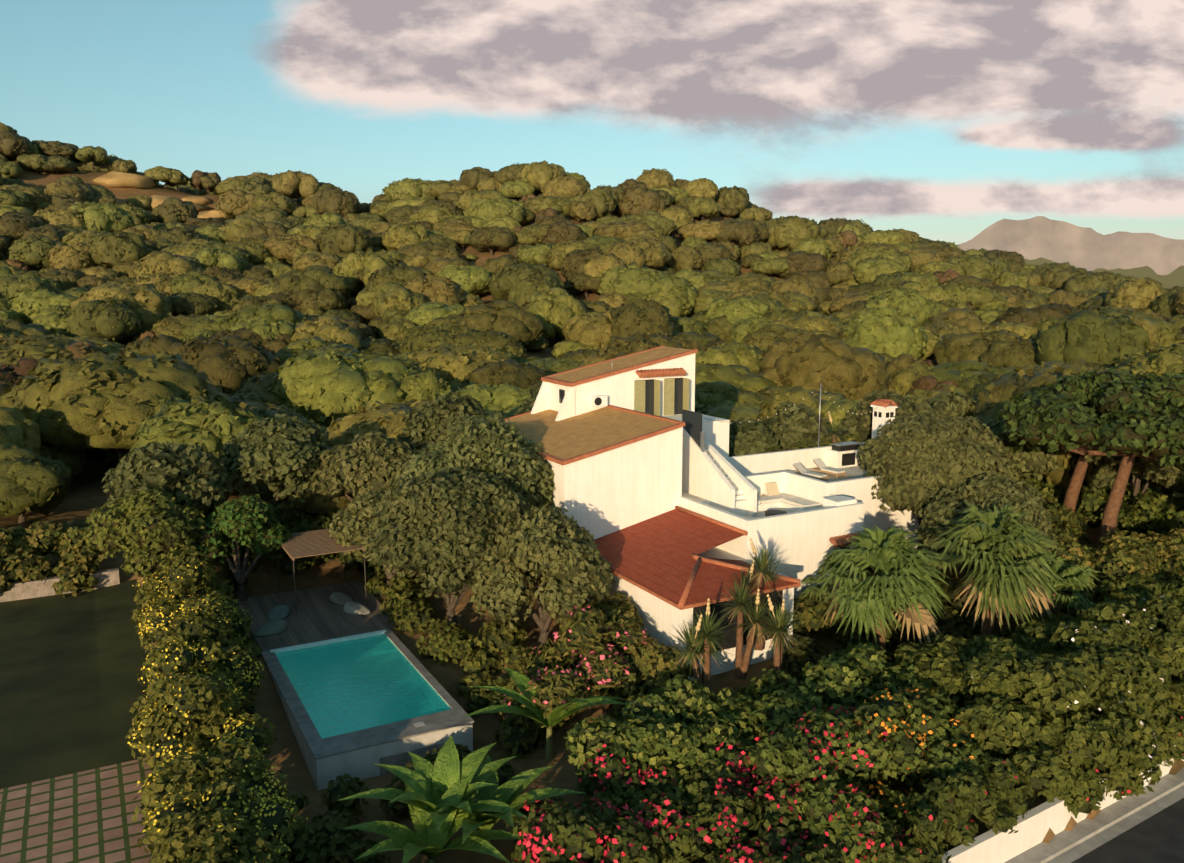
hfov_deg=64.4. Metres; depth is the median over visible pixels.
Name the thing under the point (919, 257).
forest tree
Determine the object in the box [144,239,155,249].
forest tree
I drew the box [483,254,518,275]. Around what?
forest tree
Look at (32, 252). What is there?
forest tree
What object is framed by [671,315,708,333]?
forest tree
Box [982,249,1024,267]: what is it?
forest tree
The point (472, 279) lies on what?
forest tree
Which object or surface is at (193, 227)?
forest tree
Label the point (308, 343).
forest tree
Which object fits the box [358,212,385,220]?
forest tree
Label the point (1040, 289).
forest tree
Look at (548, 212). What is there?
forest tree
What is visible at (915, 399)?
forest tree
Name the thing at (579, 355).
forest tree
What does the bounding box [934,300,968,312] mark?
forest tree
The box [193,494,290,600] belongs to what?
citrus tree
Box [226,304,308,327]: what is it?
forest tree
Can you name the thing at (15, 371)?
forest tree
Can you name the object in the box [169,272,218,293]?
forest tree
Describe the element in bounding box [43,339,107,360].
forest tree
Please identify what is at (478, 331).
forest tree
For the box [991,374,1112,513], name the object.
stone pine
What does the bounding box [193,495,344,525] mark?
shrubs
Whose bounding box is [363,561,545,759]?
shrubs
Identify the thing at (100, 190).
forest tree
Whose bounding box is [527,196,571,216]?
forest tree
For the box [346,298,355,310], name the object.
forest tree
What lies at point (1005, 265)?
forest tree
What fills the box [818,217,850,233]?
forest tree
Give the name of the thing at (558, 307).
forest tree
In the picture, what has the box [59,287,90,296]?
forest tree
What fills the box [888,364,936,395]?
forest tree
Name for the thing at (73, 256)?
forest tree
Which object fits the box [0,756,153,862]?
neighbour paving
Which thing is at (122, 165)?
forest tree
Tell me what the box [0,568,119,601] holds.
neighbour stone wall
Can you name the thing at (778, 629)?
yucca
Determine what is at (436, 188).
forest tree
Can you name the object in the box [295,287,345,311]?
forest tree
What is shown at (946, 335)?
forest tree
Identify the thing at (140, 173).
forest tree
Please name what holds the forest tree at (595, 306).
on the terrain ground at (340, 688)
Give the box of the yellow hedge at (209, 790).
[125,546,307,862]
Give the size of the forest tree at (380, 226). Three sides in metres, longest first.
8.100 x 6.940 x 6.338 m
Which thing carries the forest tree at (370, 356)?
on the terrain ground at (340, 688)
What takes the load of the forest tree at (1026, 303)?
on the terrain ground at (340, 688)
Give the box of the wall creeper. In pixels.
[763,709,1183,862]
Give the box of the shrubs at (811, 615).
[793,569,945,637]
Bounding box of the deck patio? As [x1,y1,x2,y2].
[236,581,398,650]
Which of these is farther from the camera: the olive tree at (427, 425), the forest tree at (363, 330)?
the forest tree at (363, 330)
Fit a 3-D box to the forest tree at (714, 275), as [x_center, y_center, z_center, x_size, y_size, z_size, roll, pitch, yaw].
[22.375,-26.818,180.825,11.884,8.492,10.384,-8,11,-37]
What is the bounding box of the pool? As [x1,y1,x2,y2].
[261,628,473,790]
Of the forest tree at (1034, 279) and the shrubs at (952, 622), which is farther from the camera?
the forest tree at (1034, 279)
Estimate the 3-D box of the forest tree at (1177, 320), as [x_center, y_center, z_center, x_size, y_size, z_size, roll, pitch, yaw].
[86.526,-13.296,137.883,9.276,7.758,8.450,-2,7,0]
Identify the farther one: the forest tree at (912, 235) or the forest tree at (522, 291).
the forest tree at (912, 235)
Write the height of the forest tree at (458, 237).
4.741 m
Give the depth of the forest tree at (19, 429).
57.57 m
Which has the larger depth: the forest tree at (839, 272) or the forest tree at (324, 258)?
the forest tree at (839, 272)
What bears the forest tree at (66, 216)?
on the terrain ground at (340, 688)
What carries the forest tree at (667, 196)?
on the terrain ground at (340, 688)
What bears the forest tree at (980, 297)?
on the terrain ground at (340, 688)
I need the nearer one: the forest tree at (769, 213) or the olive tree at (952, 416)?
the olive tree at (952, 416)
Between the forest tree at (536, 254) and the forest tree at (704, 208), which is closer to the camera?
the forest tree at (536, 254)
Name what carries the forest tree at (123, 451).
on the terrain ground at (340, 688)
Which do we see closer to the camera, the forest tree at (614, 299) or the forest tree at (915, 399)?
the forest tree at (915, 399)
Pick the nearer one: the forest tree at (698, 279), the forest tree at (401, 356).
the forest tree at (401, 356)
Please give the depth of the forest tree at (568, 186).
247.93 m
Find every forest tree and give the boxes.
[0,122,18,134]
[0,131,33,161]
[0,154,6,162]
[0,161,22,176]
[0,184,49,205]
[0,188,35,211]
[0,205,33,215]
[0,211,47,248]
[0,235,10,253]
[0,259,29,271]
[0,263,26,273]
[0,266,13,276]
[0,271,64,296]
[0,291,12,308]
[0,308,24,323]
[0,319,54,335]
[0,326,20,339]
[0,333,78,366]
[0,335,31,343]
[0,347,231,477]
[0,356,38,386]
[0,380,12,395]
[0,405,45,454]
[0,447,73,523]
[1,174,10,177]
[2,178,26,185]
[5,235,67,270]
[7,142,40,157]
[9,288,80,324]
[11,184,44,192]
[17,154,48,172]
[20,225,68,241]
[27,270,44,276]
[30,140,78,161]
[32,207,84,228]
[32,304,71,336]
[34,201,51,212]
[39,224,87,233]
[39,267,54,271]
[39,442,86,481]
[40,267,84,288]
[41,202,76,209]
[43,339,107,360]
[44,181,86,201]
[45,179,94,196]
[46,334,123,353]
[47,156,77,173]
[48,242,93,270]
[49,192,80,204]
[50,203,73,209]
[57,175,83,184]
[58,520,91,530]
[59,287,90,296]
[62,230,97,243]
[65,296,143,341]
[69,201,135,232]
[70,282,173,342]
[74,154,121,171]
[75,146,107,168]
[76,275,111,288]
[81,266,118,279]
[82,230,147,268]
[86,195,116,204]
[88,185,115,197]
[106,279,134,284]
[106,352,120,357]
[111,158,136,173]
[111,260,139,276]
[113,391,298,453]
[114,275,133,279]
[114,448,130,467]
[115,203,150,223]
[120,334,182,356]
[121,225,157,240]
[125,195,152,209]
[127,263,139,278]
[127,329,150,342]
[131,272,185,292]
[131,395,264,500]
[135,172,160,184]
[135,250,204,278]
[139,331,160,340]
[142,222,160,226]
[144,166,186,187]
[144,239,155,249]
[146,247,155,252]
[149,214,159,222]
[150,238,175,251]
[151,197,198,222]
[151,314,208,336]
[153,222,184,230]
[153,226,202,243]
[154,221,200,230]
[158,291,173,296]
[160,243,209,255]
[162,334,281,393]
[167,177,188,190]
[167,292,220,316]
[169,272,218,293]
[174,185,196,190]
[176,187,194,194]
[180,329,221,340]
[181,315,229,336]
[182,238,219,245]
[183,217,225,226]
[189,170,220,195]
[190,247,248,271]
[191,244,249,261]
[191,281,239,310]
[194,223,227,243]
[199,188,220,195]
[201,265,245,281]
[202,314,228,319]
[203,238,224,244]
[206,327,291,352]
[214,189,255,218]
[214,310,231,315]
[215,178,261,193]
[218,217,264,241]
[223,240,274,264]
[225,174,251,179]
[225,276,276,294]
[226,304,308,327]
[228,314,294,340]
[229,372,279,405]
[230,295,284,313]
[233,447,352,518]
[235,184,256,190]
[236,211,247,217]
[237,237,279,259]
[238,293,251,297]
[241,265,277,278]
[242,206,287,221]
[243,183,275,195]
[243,403,320,430]
[245,221,287,237]
[249,177,269,184]
[249,235,281,259]
[250,171,273,186]
[252,192,295,215]
[253,283,275,295]
[259,257,282,265]
[263,233,319,266]
[264,263,293,277]
[267,291,301,311]
[270,207,284,211]
[271,170,319,204]
[271,218,302,229]
[271,349,412,427]
[273,265,351,299]
[275,343,371,364]
[278,215,304,222]
[280,336,338,349]
[284,224,325,238]
[286,246,320,263]
[291,206,319,217]
[291,315,363,349]
[292,251,340,270]
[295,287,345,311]
[299,182,336,199]
[301,306,323,316]
[302,194,313,205]
[303,212,347,226]
[306,315,375,340]
[311,187,360,216]
[315,222,373,252]
[317,426,327,437]
[322,309,361,321]
[324,398,440,447]
[333,250,396,292]
[333,252,349,258]
[334,350,419,371]
[342,213,361,220]
[342,218,351,224]
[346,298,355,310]
[350,303,377,322]
[351,216,384,230]
[352,253,406,293]
[356,282,400,305]
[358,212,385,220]
[360,336,400,354]
[364,200,390,212]
[365,265,429,287]
[367,316,388,338]
[368,232,383,248]
[370,202,390,221]
[371,286,426,316]
[372,193,393,202]
[372,221,393,232]
[373,247,383,251]
[378,250,406,260]
[378,319,416,342]
[381,178,436,200]
[381,223,432,250]
[381,309,411,321]
[385,205,417,220]
[386,350,415,359]
[388,197,429,210]
[388,214,412,223]
[397,241,448,255]
[397,323,474,353]
[399,368,452,402]
[403,253,440,268]
[403,399,431,404]
[404,274,464,305]
[404,302,465,326]
[405,343,511,382]
[407,221,433,229]
[408,205,456,223]
[413,199,462,214]
[422,195,436,200]
[422,268,434,275]
[423,257,468,273]
[425,180,457,199]
[425,314,460,326]
[426,234,459,251]
[430,229,448,237]
[430,247,460,259]
[431,382,533,410]
[432,218,472,230]
[435,262,490,295]
[436,221,476,246]
[437,342,471,346]
[438,191,461,201]
[447,183,477,193]
[447,379,465,391]
[448,230,471,247]
[450,330,526,361]
[455,189,507,214]
[456,300,545,344]
[458,215,488,227]
[459,167,494,188]
[461,291,484,306]
[462,359,547,389]
[463,196,523,221]
[463,235,472,247]
[464,254,476,260]
[468,225,516,255]
[469,328,488,332]
[477,177,502,192]
[483,216,520,228]
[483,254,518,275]
[485,408,515,418]
[486,262,566,300]
[494,163,526,183]
[497,348,524,363]
[500,396,534,412]
[501,179,534,201]
[507,278,556,307]
[509,243,532,258]
[510,226,522,233]
[511,199,523,206]
[513,232,542,245]
[516,243,554,266]
[518,357,580,375]
[519,207,534,224]
[520,160,566,190]
[520,194,535,201]
[520,223,551,243]
[521,302,527,309]
[523,196,551,214]
[524,337,549,350]
[525,287,586,346]
[525,356,540,360]
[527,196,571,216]
[528,382,541,392]
[531,313,555,339]
[533,214,573,224]
[535,208,563,220]
[540,175,590,197]
[542,220,585,243]
[546,239,603,269]
[551,340,595,358]
[556,348,600,361]
[559,248,604,278]
[562,309,612,351]
[564,272,600,297]
[566,172,586,179]
[568,195,581,203]
[569,200,596,222]
[575,224,594,237]
[578,299,611,312]
[579,188,615,221]
[579,347,630,366]
[580,221,605,228]
[580,235,627,249]
[584,253,624,276]
[593,219,653,237]
[595,330,686,353]
[596,215,618,223]
[596,292,629,307]
[597,185,616,189]
[598,262,662,294]
[604,242,648,267]
[605,187,626,216]
[610,299,677,337]
[617,178,647,190]
[617,186,666,217]
[622,210,676,235]
[622,229,664,240]
[624,292,646,302]
[627,236,671,268]
[636,168,676,188]
[640,289,691,317]
[642,272,698,310]
[647,189,673,206]
[649,185,688,204]
[653,266,674,274]
[659,207,693,234]
[659,235,676,251]
[666,245,703,271]
[667,205,691,214]
[670,269,708,289]
[671,269,702,274]
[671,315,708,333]
[673,331,721,346]
[674,221,683,230]
[674,338,708,350]
[675,179,689,187]
[675,195,699,205]
[676,219,722,242]
[681,178,718,200]
[681,237,707,246]
[687,197,719,220]
[690,310,704,321]
[692,289,735,312]
[693,243,731,265]
[695,341,761,372]
[695,361,776,391]
[695,381,763,407]
[695,398,699,411]
[695,400,759,429]
[697,281,742,291]
[701,257,740,277]
[702,270,731,282]
[702,297,769,325]
[704,340,747,349]
[706,315,732,341]
[709,241,738,261]
[711,219,758,246]
[715,185,749,217]
[719,208,738,217]
[726,277,772,290]
[726,285,789,309]
[728,202,757,218]
[730,293,785,312]
[730,317,769,342]
[732,272,776,282]
[734,244,740,257]
[739,207,772,219]
[739,242,773,258]
[740,207,765,220]
[740,254,762,268]
[743,220,769,241]
[743,324,808,349]
[747,386,782,398]
[748,345,765,354]
[750,257,789,276]
[753,251,781,258]
[754,333,890,400]
[754,385,844,421]
[762,309,806,321]
[763,215,820,250]
[764,390,822,400]
[765,314,841,337]
[771,275,819,304]
[773,246,783,251]
[773,250,791,256]
[775,251,831,279]
[781,290,818,311]
[783,383,847,398]
[785,270,830,288]
[790,328,834,336]
[792,237,831,258]
[799,311,825,317]
[812,396,863,434]
[813,307,822,312]
[815,287,831,301]
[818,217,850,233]
[819,301,832,314]
[820,226,828,237]
[820,237,843,255]
[822,316,849,331]
[823,287,850,300]
[825,262,854,285]
[826,312,854,321]
[828,291,870,312]
[830,258,837,264]
[832,283,849,290]
[833,230,862,248]
[833,242,900,262]
[833,290,865,300]
[836,224,864,235]
[838,329,847,341]
[839,300,866,313]
[840,279,859,285]
[843,307,928,359]
[845,246,904,268]
[846,219,873,231]
[848,282,885,291]
[851,308,869,316]
[852,259,907,283]
[856,254,890,265]
[861,230,908,244]
[863,285,900,299]
[863,287,940,324]
[873,271,902,285]
[877,353,895,361]
[886,354,929,375]
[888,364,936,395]
[890,242,914,251]
[890,271,940,286]
[891,281,913,287]
[892,228,918,240]
[894,394,927,403]
[896,252,912,271]
[898,282,949,301]
[900,248,944,270]
[907,374,967,395]
[909,239,950,247]
[910,390,945,398]
[914,261,964,275]
[921,325,943,359]
[922,307,986,332]
[923,359,937,365]
[923,360,1016,383]
[924,244,966,256]
[925,321,970,335]
[932,269,959,282]
[932,333,972,359]
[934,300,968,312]
[934,329,1024,363]
[937,240,962,249]
[938,300,974,310]
[940,275,993,287]
[941,281,1008,309]
[942,333,960,336]
[943,254,958,261]
[946,254,1003,282]
[958,371,1018,394]
[962,364,1121,488]
[965,248,981,255]
[972,384,986,394]
[973,306,1007,324]
[977,321,1041,341]
[978,248,989,253]
[980,320,1017,330]
[980,339,1039,367]
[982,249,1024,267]
[987,257,1011,271]
[987,285,1030,300]
[995,270,1030,287]
[997,291,1017,306]
[998,302,1078,325]
[1004,258,1021,272]
[1013,299,1044,308]
[1016,357,1116,374]
[1018,268,1031,272]
[1022,285,1054,293]
[1023,264,1035,271]
[1024,272,1041,285]
[1027,289,1049,304]
[1029,262,1075,272]
[1032,316,1060,330]
[1034,309,1150,364]
[1039,265,1087,290]
[1048,289,1088,308]
[1064,271,1122,291]
[1078,288,1108,298]
[1078,293,1106,309]
[1087,304,1166,321]
[1090,306,1155,319]
[1091,362,1115,367]
[1104,277,1166,308]
[1114,341,1183,376]
[1115,273,1137,280]
[1123,315,1162,351]
[1128,475,1179,496]
[1131,315,1183,346]
[1150,288,1182,316]
[1153,312,1170,320]
[1164,286,1183,292]
[1167,314,1183,330]
[1169,288,1183,315]
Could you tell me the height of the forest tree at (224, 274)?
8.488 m
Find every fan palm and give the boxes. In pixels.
[794,548,858,611]
[814,525,951,648]
[924,501,1066,634]
[1021,552,1099,617]
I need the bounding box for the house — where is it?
[505,345,918,597]
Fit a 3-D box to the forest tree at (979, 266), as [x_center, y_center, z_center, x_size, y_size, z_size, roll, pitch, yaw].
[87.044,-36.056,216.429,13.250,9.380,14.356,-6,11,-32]
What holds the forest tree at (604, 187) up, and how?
on the terrain ground at (340, 688)
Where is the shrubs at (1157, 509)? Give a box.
[1018,472,1183,540]
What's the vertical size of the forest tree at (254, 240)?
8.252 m
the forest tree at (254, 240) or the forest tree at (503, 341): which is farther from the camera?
the forest tree at (254, 240)
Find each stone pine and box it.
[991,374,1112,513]
[994,367,1183,552]
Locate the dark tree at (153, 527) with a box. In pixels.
[82,487,206,604]
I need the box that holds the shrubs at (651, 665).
[559,592,693,722]
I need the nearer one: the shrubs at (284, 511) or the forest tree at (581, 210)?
the shrubs at (284, 511)
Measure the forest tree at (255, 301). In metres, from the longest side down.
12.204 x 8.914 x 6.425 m
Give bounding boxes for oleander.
[497,604,649,736]
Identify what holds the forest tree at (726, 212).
on the terrain ground at (340, 688)
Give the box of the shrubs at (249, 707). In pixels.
[239,638,309,812]
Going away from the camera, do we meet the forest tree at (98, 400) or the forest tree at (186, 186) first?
the forest tree at (98, 400)
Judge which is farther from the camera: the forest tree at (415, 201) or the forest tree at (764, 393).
the forest tree at (415, 201)
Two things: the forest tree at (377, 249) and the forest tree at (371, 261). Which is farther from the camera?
the forest tree at (377, 249)
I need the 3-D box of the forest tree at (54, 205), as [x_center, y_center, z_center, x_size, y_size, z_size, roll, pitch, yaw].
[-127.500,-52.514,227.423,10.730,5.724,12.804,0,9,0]
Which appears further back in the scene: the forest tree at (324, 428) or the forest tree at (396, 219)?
the forest tree at (396, 219)
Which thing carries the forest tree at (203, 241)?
on the terrain ground at (340, 688)
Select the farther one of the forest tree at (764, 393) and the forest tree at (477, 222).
the forest tree at (477, 222)
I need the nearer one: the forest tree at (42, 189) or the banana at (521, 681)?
the banana at (521, 681)
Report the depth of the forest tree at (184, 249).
186.52 m
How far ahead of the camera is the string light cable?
52.72 m
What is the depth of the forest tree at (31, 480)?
53.59 m
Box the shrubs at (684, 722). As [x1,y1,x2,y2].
[564,642,930,816]
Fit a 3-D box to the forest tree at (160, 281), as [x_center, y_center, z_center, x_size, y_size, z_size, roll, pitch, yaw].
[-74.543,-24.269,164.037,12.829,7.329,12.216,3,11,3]
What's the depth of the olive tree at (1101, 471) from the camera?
50.78 m
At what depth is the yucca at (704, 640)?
32.71 m
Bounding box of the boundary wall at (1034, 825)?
[942,758,1183,862]
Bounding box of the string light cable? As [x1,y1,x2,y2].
[705,388,877,423]
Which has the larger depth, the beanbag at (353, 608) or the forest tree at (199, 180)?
the forest tree at (199, 180)
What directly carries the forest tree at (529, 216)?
on the terrain ground at (340, 688)
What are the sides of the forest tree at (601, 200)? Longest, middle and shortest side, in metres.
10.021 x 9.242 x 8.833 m
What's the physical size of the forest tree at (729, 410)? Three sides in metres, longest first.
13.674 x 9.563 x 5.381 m
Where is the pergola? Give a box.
[277,528,366,614]
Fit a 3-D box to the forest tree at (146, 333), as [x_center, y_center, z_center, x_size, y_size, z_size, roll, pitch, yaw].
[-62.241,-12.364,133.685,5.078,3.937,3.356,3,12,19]
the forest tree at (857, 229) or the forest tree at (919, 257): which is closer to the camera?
the forest tree at (919, 257)
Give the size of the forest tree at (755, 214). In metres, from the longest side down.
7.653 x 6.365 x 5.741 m
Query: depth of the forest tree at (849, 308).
165.87 m
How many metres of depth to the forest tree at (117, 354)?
104.77 m
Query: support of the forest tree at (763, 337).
on the terrain ground at (340, 688)
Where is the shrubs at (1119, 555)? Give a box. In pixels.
[1039,525,1183,616]
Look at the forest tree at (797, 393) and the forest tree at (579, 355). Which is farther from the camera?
the forest tree at (579, 355)
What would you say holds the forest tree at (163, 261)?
on the terrain ground at (340, 688)
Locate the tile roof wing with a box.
[595,506,800,679]
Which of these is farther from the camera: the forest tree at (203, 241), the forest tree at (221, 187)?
the forest tree at (221, 187)
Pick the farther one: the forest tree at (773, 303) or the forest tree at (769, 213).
the forest tree at (769, 213)
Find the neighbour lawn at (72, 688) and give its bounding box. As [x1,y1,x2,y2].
[0,579,153,788]
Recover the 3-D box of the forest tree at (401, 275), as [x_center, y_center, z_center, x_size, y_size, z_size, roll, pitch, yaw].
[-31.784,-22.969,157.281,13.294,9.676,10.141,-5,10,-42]
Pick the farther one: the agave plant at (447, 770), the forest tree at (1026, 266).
the forest tree at (1026, 266)
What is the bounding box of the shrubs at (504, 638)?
[459,617,537,695]
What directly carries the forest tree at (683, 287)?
on the terrain ground at (340, 688)
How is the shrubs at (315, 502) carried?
on the terrain ground at (340, 688)
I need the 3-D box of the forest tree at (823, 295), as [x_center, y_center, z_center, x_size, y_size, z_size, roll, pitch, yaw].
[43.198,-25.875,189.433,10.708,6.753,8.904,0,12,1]
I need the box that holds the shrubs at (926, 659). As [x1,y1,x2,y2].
[870,574,1166,708]
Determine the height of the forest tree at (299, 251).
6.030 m
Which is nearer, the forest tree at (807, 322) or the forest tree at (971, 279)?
the forest tree at (807, 322)
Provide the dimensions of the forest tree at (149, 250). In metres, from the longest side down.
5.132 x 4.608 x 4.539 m
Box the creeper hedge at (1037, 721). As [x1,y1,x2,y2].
[926,578,1183,818]
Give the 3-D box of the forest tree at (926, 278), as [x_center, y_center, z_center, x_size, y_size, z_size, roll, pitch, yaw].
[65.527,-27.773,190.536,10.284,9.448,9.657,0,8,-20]
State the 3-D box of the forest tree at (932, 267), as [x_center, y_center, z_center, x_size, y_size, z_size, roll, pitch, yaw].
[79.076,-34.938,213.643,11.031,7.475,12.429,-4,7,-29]
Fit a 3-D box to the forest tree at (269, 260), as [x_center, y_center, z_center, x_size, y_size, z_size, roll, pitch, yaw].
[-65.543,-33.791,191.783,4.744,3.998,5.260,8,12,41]
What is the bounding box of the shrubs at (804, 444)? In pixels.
[763,433,861,452]
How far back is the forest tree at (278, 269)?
180.70 m
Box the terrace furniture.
[757,458,860,516]
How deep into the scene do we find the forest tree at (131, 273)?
174.95 m
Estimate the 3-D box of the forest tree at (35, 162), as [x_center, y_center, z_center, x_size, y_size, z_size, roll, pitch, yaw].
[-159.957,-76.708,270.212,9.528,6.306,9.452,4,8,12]
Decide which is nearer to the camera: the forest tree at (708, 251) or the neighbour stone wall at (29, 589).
the neighbour stone wall at (29, 589)
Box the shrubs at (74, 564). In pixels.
[0,520,108,597]
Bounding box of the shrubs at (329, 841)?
[282,742,516,862]
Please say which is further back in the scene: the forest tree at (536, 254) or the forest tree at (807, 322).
the forest tree at (536, 254)
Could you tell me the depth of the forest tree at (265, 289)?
155.41 m
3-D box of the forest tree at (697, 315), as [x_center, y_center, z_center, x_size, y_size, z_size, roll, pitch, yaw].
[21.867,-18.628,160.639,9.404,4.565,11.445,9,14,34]
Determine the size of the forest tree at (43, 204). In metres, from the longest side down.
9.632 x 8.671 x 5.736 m
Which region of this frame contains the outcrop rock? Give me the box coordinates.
[44,171,229,220]
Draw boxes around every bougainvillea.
[504,733,752,841]
[511,771,816,862]
[736,682,993,862]
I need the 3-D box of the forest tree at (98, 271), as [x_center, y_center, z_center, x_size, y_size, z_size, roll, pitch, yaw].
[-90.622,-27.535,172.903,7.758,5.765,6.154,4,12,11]
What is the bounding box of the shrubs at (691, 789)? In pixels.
[588,694,1004,862]
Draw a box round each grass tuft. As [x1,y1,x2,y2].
[363,570,380,582]
[449,677,466,694]
[488,712,508,721]
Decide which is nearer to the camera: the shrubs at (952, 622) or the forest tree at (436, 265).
the shrubs at (952, 622)
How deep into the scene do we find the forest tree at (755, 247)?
222.59 m
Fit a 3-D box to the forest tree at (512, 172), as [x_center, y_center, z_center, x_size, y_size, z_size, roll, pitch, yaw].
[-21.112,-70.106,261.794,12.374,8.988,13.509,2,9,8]
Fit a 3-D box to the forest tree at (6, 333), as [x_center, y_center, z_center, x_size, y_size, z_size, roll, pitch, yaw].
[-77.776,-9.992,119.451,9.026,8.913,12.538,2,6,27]
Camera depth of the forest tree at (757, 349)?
116.26 m
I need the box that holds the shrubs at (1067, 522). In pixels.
[863,492,1092,571]
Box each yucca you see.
[662,598,736,689]
[713,575,777,678]
[724,538,798,650]
[746,594,814,682]
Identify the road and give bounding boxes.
[1004,767,1183,862]
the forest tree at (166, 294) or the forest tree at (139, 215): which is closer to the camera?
the forest tree at (166, 294)
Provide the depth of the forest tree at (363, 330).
133.09 m
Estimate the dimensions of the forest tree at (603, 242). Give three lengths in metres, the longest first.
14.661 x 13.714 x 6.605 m
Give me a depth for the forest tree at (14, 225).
191.53 m
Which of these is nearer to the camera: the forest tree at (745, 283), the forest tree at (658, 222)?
the forest tree at (745, 283)
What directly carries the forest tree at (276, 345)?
on the terrain ground at (340, 688)
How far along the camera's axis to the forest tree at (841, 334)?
134.71 m
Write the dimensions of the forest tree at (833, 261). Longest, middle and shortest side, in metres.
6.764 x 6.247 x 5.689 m
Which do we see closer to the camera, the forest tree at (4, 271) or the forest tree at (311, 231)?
the forest tree at (4, 271)
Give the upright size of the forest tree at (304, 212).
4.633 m
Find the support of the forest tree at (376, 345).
on the terrain ground at (340, 688)
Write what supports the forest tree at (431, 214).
on the terrain ground at (340, 688)
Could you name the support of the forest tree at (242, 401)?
on the terrain ground at (340, 688)
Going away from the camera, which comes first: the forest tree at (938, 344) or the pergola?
the pergola
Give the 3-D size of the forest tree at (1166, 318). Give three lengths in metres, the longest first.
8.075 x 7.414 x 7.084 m
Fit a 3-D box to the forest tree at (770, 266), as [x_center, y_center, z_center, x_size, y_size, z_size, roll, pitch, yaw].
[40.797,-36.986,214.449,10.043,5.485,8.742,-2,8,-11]
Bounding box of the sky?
[0,0,1183,244]
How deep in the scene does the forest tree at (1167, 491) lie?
55.57 m
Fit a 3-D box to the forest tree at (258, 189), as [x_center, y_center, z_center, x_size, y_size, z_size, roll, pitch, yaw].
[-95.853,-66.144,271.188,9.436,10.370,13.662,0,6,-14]
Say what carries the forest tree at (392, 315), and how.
on the terrain ground at (340, 688)
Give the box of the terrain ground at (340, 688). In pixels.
[0,154,1183,862]
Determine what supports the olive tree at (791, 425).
on the terrain ground at (340, 688)
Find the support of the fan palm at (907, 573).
on the terrain ground at (340, 688)
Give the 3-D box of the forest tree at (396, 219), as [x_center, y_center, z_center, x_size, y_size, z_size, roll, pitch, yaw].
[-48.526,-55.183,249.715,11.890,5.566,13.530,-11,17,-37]
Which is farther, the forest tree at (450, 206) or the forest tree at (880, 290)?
the forest tree at (450, 206)
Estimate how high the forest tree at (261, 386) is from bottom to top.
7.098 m
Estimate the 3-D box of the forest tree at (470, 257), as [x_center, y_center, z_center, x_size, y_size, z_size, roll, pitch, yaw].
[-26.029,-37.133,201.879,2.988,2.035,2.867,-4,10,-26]
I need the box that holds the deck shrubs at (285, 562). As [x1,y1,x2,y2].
[211,513,373,598]
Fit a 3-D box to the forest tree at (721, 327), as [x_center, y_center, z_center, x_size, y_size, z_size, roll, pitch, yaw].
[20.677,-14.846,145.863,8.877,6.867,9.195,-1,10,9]
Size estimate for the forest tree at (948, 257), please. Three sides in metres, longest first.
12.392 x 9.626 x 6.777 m
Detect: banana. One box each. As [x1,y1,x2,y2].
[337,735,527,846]
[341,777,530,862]
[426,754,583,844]
[461,667,625,759]
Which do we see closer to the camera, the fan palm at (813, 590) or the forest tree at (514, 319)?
the fan palm at (813, 590)
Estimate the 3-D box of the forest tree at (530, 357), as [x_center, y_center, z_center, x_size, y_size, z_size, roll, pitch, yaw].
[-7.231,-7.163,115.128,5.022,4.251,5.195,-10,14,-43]
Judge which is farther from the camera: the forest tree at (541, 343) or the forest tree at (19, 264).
the forest tree at (19, 264)
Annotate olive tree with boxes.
[102,441,234,518]
[218,413,331,504]
[309,430,420,503]
[329,491,396,588]
[366,464,538,631]
[383,459,410,490]
[396,392,505,452]
[403,414,554,512]
[469,503,615,650]
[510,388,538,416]
[729,416,778,456]
[755,400,841,450]
[838,389,937,441]
[856,412,1015,564]
[857,414,961,534]
[914,473,1059,575]
[922,389,978,419]
[968,415,1061,481]
[1071,444,1183,505]
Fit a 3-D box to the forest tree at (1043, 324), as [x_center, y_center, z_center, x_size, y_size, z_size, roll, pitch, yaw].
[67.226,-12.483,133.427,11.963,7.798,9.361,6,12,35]
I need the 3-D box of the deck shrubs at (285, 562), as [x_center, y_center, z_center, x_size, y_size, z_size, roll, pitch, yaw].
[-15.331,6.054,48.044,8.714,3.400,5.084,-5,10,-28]
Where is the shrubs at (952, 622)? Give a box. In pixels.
[771,581,995,681]
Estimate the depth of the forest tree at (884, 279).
199.32 m
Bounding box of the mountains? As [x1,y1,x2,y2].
[957,216,1183,288]
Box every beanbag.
[253,620,286,636]
[267,604,290,620]
[329,592,352,604]
[343,602,370,614]
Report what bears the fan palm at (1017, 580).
on the terrain ground at (340, 688)
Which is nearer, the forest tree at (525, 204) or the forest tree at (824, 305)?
the forest tree at (824, 305)
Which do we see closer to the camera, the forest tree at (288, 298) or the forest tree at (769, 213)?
the forest tree at (288, 298)
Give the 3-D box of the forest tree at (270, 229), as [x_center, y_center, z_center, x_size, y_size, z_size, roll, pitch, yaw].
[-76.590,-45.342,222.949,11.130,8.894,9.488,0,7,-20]
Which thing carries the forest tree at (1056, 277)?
on the terrain ground at (340, 688)
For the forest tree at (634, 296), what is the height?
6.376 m
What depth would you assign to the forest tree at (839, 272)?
210.01 m

